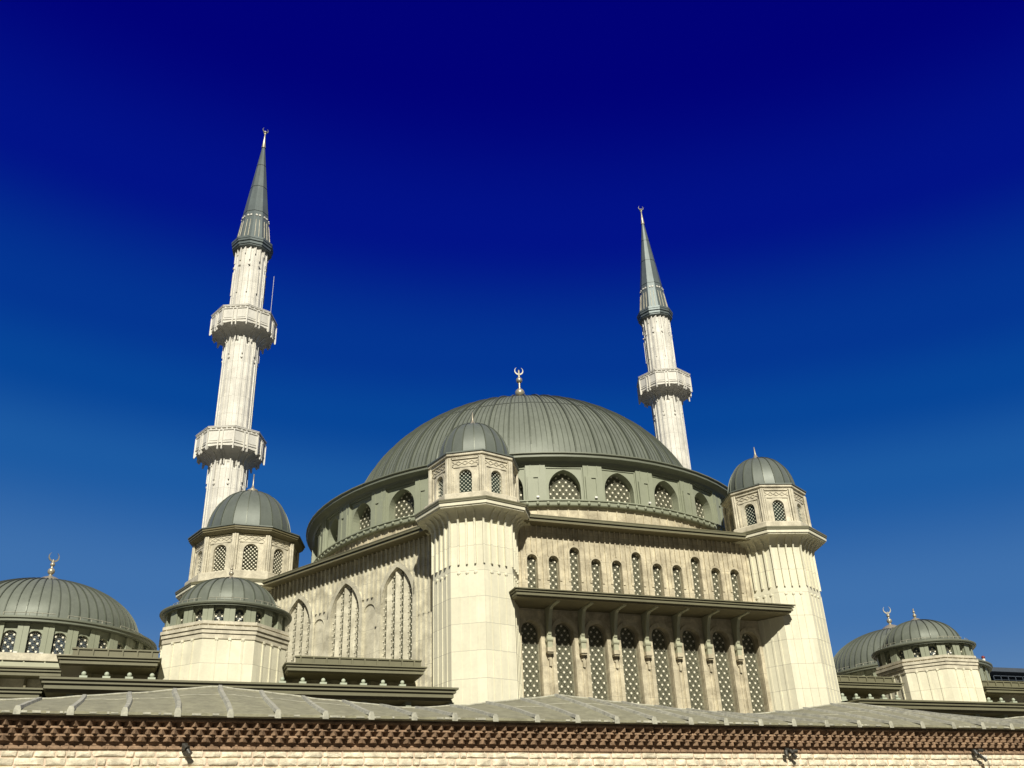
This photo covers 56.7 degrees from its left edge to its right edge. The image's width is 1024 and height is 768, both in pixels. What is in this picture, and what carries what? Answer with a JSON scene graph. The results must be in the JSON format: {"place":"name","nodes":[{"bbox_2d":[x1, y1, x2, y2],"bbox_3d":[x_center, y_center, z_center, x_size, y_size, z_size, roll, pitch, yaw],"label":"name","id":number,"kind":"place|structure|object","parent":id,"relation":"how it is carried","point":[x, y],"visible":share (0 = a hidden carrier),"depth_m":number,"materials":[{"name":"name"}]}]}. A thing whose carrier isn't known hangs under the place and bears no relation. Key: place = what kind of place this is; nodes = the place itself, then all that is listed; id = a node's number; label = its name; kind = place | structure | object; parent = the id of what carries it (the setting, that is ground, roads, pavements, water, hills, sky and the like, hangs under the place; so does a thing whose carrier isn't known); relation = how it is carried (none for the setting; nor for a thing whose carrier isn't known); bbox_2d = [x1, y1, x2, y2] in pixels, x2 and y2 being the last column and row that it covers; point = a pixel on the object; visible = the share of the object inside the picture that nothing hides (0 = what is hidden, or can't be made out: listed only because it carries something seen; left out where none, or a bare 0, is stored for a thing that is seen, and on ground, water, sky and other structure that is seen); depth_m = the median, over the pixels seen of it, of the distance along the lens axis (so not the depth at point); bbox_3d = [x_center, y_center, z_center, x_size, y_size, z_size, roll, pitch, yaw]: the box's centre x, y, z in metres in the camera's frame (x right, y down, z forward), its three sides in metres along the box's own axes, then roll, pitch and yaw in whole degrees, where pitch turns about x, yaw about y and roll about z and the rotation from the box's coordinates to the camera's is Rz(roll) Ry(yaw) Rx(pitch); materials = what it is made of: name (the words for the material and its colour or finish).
{"place":"outdoors","nodes":[
{"label":"outdoors","id":0,"kind":"place"},
{"bbox_2d":[0,0,1023,667],"label":"sky","id":1,"kind":"structure","parent":0,"point":[830,193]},
{"bbox_2d":[989,667,1023,681],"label":"office building","id":2,"kind":"structure","parent":0,"point":[1005,674],"depth_m":132.63,"materials":[{"name":"blue glass"}]},
{"label":"ground","id":3,"kind":"structure","parent":0,"visible":0},
{"bbox_2d":[157,565,291,682],"bbox_3d":[-13.034,15.622,41.565,5.920,15.890,5.920,8,-30,-18],"label":"domed turret","id":4,"kind":"object","parent":3,"relation":"on","point":[198,641],"visible":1,"depth_m":41.56,"materials":[{"name":"stone"}]},
{"bbox_2d":[195,609,202,620],"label":"window","id":5,"kind":"structure","parent":4,"relation":"in","point":[199,616],"depth_m":41.86,"materials":[{"name":"black glass"}]},
{"bbox_2d":[214,608,223,620],"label":"window","id":6,"kind":"structure","parent":4,"relation":"in","point":[219,613],"depth_m":41.84,"materials":[{"name":"black glass"}]},
{"bbox_2d":[234,609,243,621],"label":"window","id":7,"kind":"structure","parent":4,"relation":"in","point":[238,613],"depth_m":42.10,"materials":[{"name":"black glass"}]},
{"bbox_2d":[255,612,260,623],"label":"window","id":8,"kind":"structure","parent":4,"relation":"in","point":[257,619],"depth_m":42.59,"materials":[{"name":"black glass"}]},
{"bbox_2d":[193,129,276,527],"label":"minaret","id":9,"kind":"object","parent":3,"relation":"on","point":[230,449],"visible":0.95,"depth_m":76.35,"materials":[{"name":"white stone"}]},
{"bbox_2d":[175,474,304,600],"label":"corner tower","id":10,"kind":"structure","parent":3,"relation":"on","point":[248,535],"depth_m":57.59,"materials":[{"name":"beige stone"}]},
{"bbox_2d":[197,552,201,573],"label":"window","id":11,"kind":"structure","parent":10,"relation":"in","point":[201,552],"depth_m":57.85,"materials":[{"name":"beige glass"}]},
{"bbox_2d":[213,545,225,570],"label":"window","id":12,"kind":"structure","parent":10,"relation":"in","point":[220,554],"depth_m":56.92,"materials":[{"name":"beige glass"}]},
{"bbox_2d":[242,544,257,570],"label":"window","id":13,"kind":"structure","parent":10,"relation":"in","point":[250,552],"depth_m":56.98,"materials":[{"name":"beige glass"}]},
{"bbox_2d":[272,549,282,574],"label":"window","id":14,"kind":"structure","parent":10,"relation":"in","point":[277,559],"depth_m":58.00,"materials":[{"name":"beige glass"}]},
{"bbox_2d":[39,647,458,706],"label":"side wing","id":15,"kind":"structure","parent":3,"relation":"on","point":[89,671],"depth_m":40.18,"materials":[{"name":"beige stone"}]},
{"bbox_2d":[0,553,156,698],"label":"domed side hall","id":16,"kind":"structure","parent":15,"relation":"on","point":[45,621],"depth_m":48.14,"materials":[{"name":"grey metal"}]},
{"bbox_2d":[0,630,16,651],"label":"window","id":17,"kind":"structure","parent":16,"relation":"in","point":[8,640],"depth_m":46.66,"materials":[{"name":"blue glass"}]},
{"bbox_2d":[25,631,41,652],"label":"window","id":18,"kind":"structure","parent":16,"relation":"in","point":[34,638],"depth_m":47.00,"materials":[{"name":"blue glass"}]},
{"bbox_2d":[50,633,65,653],"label":"window","id":19,"kind":"structure","parent":16,"relation":"in","point":[58,643],"depth_m":47.52,"materials":[{"name":"blue glass"}]},
{"bbox_2d":[76,636,87,647],"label":"window","id":20,"kind":"structure","parent":16,"relation":"in","point":[81,641],"depth_m":48.31,"materials":[{"name":"black glass"}]},
{"bbox_2d":[98,639,106,648],"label":"window","id":21,"kind":"structure","parent":16,"relation":"in","point":[101,643],"depth_m":49.14,"materials":[{"name":"black glass"}]},
{"bbox_2d":[414,412,530,704],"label":"corner tower","id":22,"kind":"structure","parent":3,"relation":"on","point":[472,515],"depth_m":45.22,"materials":[{"name":"beige stone"}]},
{"bbox_2d":[438,478,442,497],"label":"window","id":23,"kind":"structure","parent":22,"relation":"in","point":[441,483],"depth_m":47.69,"materials":[{"name":"beige glass"}]},
{"bbox_2d":[460,470,471,492],"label":"window","id":24,"kind":"structure","parent":22,"relation":"in","point":[466,477],"depth_m":46.93,"materials":[{"name":"beige glass"}]},
{"bbox_2d":[491,472,500,493],"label":"window","id":25,"kind":"structure","parent":22,"relation":"in","point":[495,481],"depth_m":47.26,"materials":[{"name":"beige glass"}]},
{"bbox_2d":[0,685,1023,767],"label":"old stone wall","id":26,"kind":"structure","parent":3,"relation":"on","point":[219,726],"depth_m":20.07,"materials":[{"name":"beige stone"}]},
{"bbox_2d":[181,743,192,755],"bbox_3d":[-6.108,6.876,17.846,0.211,0.242,0.254,8,-30,-18],"label":"flood light","id":27,"kind":"object","parent":26,"relation":"attached to","point":[186,749],"visible":1,"depth_m":17.77,"materials":[{"name":"black plastic"}]},
{"bbox_2d":[783,748,797,758],"bbox_3d":[6.461,8.587,22.068,0.369,0.258,0.256,8,-30,-18],"label":"flood light","id":28,"kind":"object","parent":26,"relation":"attached to","point":[787,751],"visible":1,"depth_m":22.01,"materials":[{"name":"grey metal"}]},
{"bbox_2d":[970,749,986,761],"bbox_3d":[11.713,9.324,23.831,0.343,0.324,0.237,8,-30,-18],"label":"flood light","id":29,"kind":"object","parent":26,"relation":"attached to","point":[975,752],"visible":1,"depth_m":23.77,"materials":[{"name":"grey metal"}]},
{"bbox_2d":[262,368,795,712],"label":"prayer hall","id":30,"kind":"structure","parent":3,"relation":"on","point":[624,590],"depth_m":50.12,"materials":[{"name":"stone"}]},
{"bbox_2d":[291,607,296,661],"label":"window","id":31,"kind":"structure","parent":30,"relation":"in","point":[296,607],"depth_m":53.68,"materials":[{"name":"beige glass"}]},
{"bbox_2d":[299,602,303,655],"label":"window","id":32,"kind":"structure","parent":30,"relation":"in","point":[302,602],"depth_m":53.45,"materials":[{"name":"beige glass"}]},
{"bbox_2d":[305,615,309,655],"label":"window","id":33,"kind":"structure","parent":30,"relation":"in","point":[308,615],"depth_m":52.92,"materials":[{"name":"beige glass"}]},
{"bbox_2d":[331,613,335,656],"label":"window","id":34,"kind":"structure","parent":30,"relation":"in","point":[335,613],"depth_m":51.46,"materials":[{"name":"beige glass"}]},
{"bbox_2d":[339,592,344,656],"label":"window","id":35,"kind":"structure","parent":30,"relation":"in","point":[342,615],"depth_m":51.42,"materials":[{"name":"beige glass"}]},
{"bbox_2d":[347,587,351,656],"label":"window","id":36,"kind":"structure","parent":30,"relation":"in","point":[350,606],"depth_m":51.03,"materials":[{"name":"beige glass"}]},
{"bbox_2d":[354,599,358,657],"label":"window","id":37,"kind":"structure","parent":30,"relation":"in","point":[357,619],"depth_m":50.44,"materials":[{"name":"beige glass"}]},
{"bbox_2d":[359,505,370,529],"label":"window","id":38,"kind":"structure","parent":30,"relation":"in","point":[365,522],"depth_m":56.08,"materials":[{"name":"beige glass"}]},
{"bbox_2d":[383,598,386,658],"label":"window","id":39,"kind":"structure","parent":30,"relation":"in","point":[385,621],"depth_m":49.16,"materials":[{"name":"beige glass"}]},
{"bbox_2d":[391,573,395,658],"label":"window","id":40,"kind":"structure","parent":30,"relation":"in","point":[394,578],"depth_m":48.98,"materials":[{"name":"beige glass"}]},
{"bbox_2d":[399,570,403,658],"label":"window","id":41,"kind":"structure","parent":30,"relation":"in","point":[402,579],"depth_m":48.67,"materials":[{"name":"beige glass"}]},
{"bbox_2d":[394,492,413,518],"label":"window","id":42,"kind":"structure","parent":30,"relation":"in","point":[405,507],"depth_m":54.33,"materials":[{"name":"beige glass"}]},
{"bbox_2d":[407,578,411,659],"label":"window","id":43,"kind":"structure","parent":30,"relation":"in","point":[410,648],"depth_m":47.99,"materials":[{"name":"beige glass"}]},
{"bbox_2d":[518,480,523,499],"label":"window","id":44,"kind":"structure","parent":30,"relation":"in","point":[521,497],"depth_m":52.50,"materials":[{"name":"beige glass"}]},
{"bbox_2d":[521,622,540,697],"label":"window","id":45,"kind":"structure","parent":30,"relation":"in","point":[530,654],"depth_m":45.41,"materials":[{"name":"beige glass"}]},
{"bbox_2d":[527,556,536,587],"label":"window","id":46,"kind":"structure","parent":30,"relation":"in","point":[531,566],"depth_m":47.53,"materials":[{"name":"beige glass"}]},
{"bbox_2d":[549,557,558,589],"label":"window","id":47,"kind":"structure","parent":30,"relation":"in","point":[552,564],"depth_m":47.86,"materials":[{"name":"beige glass"}]},
{"bbox_2d":[549,473,578,498],"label":"window","id":48,"kind":"structure","parent":30,"relation":"in","point":[561,486],"depth_m":52.74,"materials":[{"name":"beige glass"}]},
{"bbox_2d":[555,624,574,695],"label":"window","id":49,"kind":"structure","parent":30,"relation":"in","point":[565,679],"depth_m":46.02,"materials":[{"name":"beige glass"}]},
{"bbox_2d":[569,549,579,590],"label":"window","id":50,"kind":"structure","parent":30,"relation":"in","point":[573,560],"depth_m":48.36,"materials":[{"name":"beige glass"}]},
{"bbox_2d":[591,561,600,591],"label":"window","id":51,"kind":"structure","parent":30,"relation":"in","point":[595,576],"depth_m":48.61,"materials":[{"name":"beige glass"}]},
{"bbox_2d":[588,626,608,700],"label":"window","id":52,"kind":"structure","parent":30,"relation":"in","point":[596,647],"depth_m":46.53,"materials":[{"name":"beige glass"}]},
{"bbox_2d":[612,562,621,592],"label":"window","id":53,"kind":"structure","parent":30,"relation":"in","point":[615,570],"depth_m":48.98,"materials":[{"name":"beige glass"}]},
{"bbox_2d":[605,476,629,502],"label":"window","id":54,"kind":"structure","parent":30,"relation":"in","point":[615,490],"depth_m":53.47,"materials":[{"name":"beige glass"}]},
{"bbox_2d":[620,627,640,703],"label":"window","id":55,"kind":"structure","parent":30,"relation":"in","point":[627,640],"depth_m":47.05,"materials":[{"name":"beige glass"}]},
{"bbox_2d":[631,554,641,594],"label":"window","id":56,"kind":"structure","parent":30,"relation":"in","point":[637,589],"depth_m":49.49,"materials":[{"name":"beige glass"}]},
{"bbox_2d":[653,565,662,595],"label":"window","id":57,"kind":"structure","parent":30,"relation":"in","point":[655,570],"depth_m":49.71,"materials":[{"name":"beige glass"}]},
{"bbox_2d":[652,629,673,707],"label":"window","id":58,"kind":"structure","parent":30,"relation":"in","point":[661,668],"depth_m":47.58,"materials":[{"name":"beige glass"}]},
{"bbox_2d":[654,485,672,508],"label":"window","id":59,"kind":"structure","parent":30,"relation":"in","point":[662,499],"depth_m":54.81,"materials":[{"name":"beige glass"}]},
{"bbox_2d":[672,567,681,596],"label":"window","id":60,"kind":"structure","parent":30,"relation":"in","point":[675,572],"depth_m":50.09,"materials":[{"name":"beige glass"}]},
{"bbox_2d":[682,630,704,709],"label":"window","id":61,"kind":"structure","parent":30,"relation":"in","point":[689,645],"depth_m":48.09,"materials":[{"name":"beige glass"}]},
{"bbox_2d":[691,558,701,598],"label":"window","id":62,"kind":"structure","parent":30,"relation":"in","point":[697,592],"depth_m":50.58,"materials":[{"name":"beige glass"}]},
{"bbox_2d":[695,496,704,517],"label":"window","id":63,"kind":"structure","parent":30,"relation":"in","point":[698,509],"depth_m":56.77,"materials":[{"name":"beige glass"}]},
{"bbox_2d":[711,569,720,599],"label":"window","id":64,"kind":"structure","parent":30,"relation":"in","point":[714,578],"depth_m":50.84,"materials":[{"name":"beige glass"}]},
{"bbox_2d":[713,632,734,711],"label":"window","id":65,"kind":"structure","parent":30,"relation":"in","point":[724,681],"depth_m":48.64,"materials":[{"name":"beige glass"}]},
{"bbox_2d":[730,571,739,600],"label":"window","id":66,"kind":"structure","parent":30,"relation":"in","point":[735,594],"depth_m":51.20,"materials":[{"name":"beige glass"}]},
{"bbox_2d":[742,633,764,712],"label":"window","id":67,"kind":"structure","parent":30,"relation":"in","point":[755,694],"depth_m":49.19,"materials":[{"name":"beige glass"}]},
{"bbox_2d":[637,206,692,468],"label":"minaret","id":68,"kind":"object","parent":3,"relation":"on","point":[664,387],"visible":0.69,"depth_m":90.90,"materials":[{"name":"white stone"}]},
{"bbox_2d":[720,447,841,710],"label":"corner tower","id":69,"kind":"structure","parent":3,"relation":"on","point":[763,503],"depth_m":50.87,"materials":[{"name":"beige stone"}]},
{"bbox_2d":[745,505,756,525],"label":"window","id":70,"kind":"structure","parent":69,"relation":"in","point":[750,510],"depth_m":52.84,"materials":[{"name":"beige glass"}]},
{"bbox_2d":[772,501,785,520],"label":"window","id":71,"kind":"structure","parent":69,"relation":"in","point":[777,507],"depth_m":52.45,"materials":[{"name":"beige glass"}]},
{"bbox_2d":[837,675,1023,717],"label":"side wing","id":72,"kind":"structure","parent":3,"relation":"on","point":[1004,699],"depth_m":51.41,"materials":[{"name":"beige stone"}]},
{"bbox_2d":[833,607,992,697],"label":"domed side hall","id":73,"kind":"structure","parent":72,"relation":"on","point":[853,657],"depth_m":68.26,"materials":[{"name":"grey metal"}]},
{"bbox_2d":[871,609,985,701],"bbox_3d":[24.814,20.736,54.301,5.920,15.890,5.920,8,-30,-18],"label":"domed turret","id":74,"kind":"object","parent":72,"relation":"on","point":[912,662],"visible":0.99,"depth_m":54.32,"materials":[{"name":"stone"}]},
{"bbox_2d":[899,650,904,659],"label":"window","id":75,"kind":"structure","parent":74,"relation":"in","point":[901,655],"depth_m":55.34,"materials":[{"name":"black glass"}]},
{"bbox_2d":[913,647,920,657],"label":"window","id":76,"kind":"structure","parent":74,"relation":"in","point":[916,651],"depth_m":54.84,"materials":[{"name":"white glass"}]},
{"bbox_2d":[928,646,936,655],"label":"window","id":77,"kind":"structure","parent":74,"relation":"in","point":[932,650],"depth_m":54.57,"materials":[{"name":"white glass"}]},
{"bbox_2d":[945,645,951,654],"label":"window","id":78,"kind":"structure","parent":74,"relation":"in","point":[947,647],"depth_m":54.58,"materials":[{"name":"white glass"}]}
]}

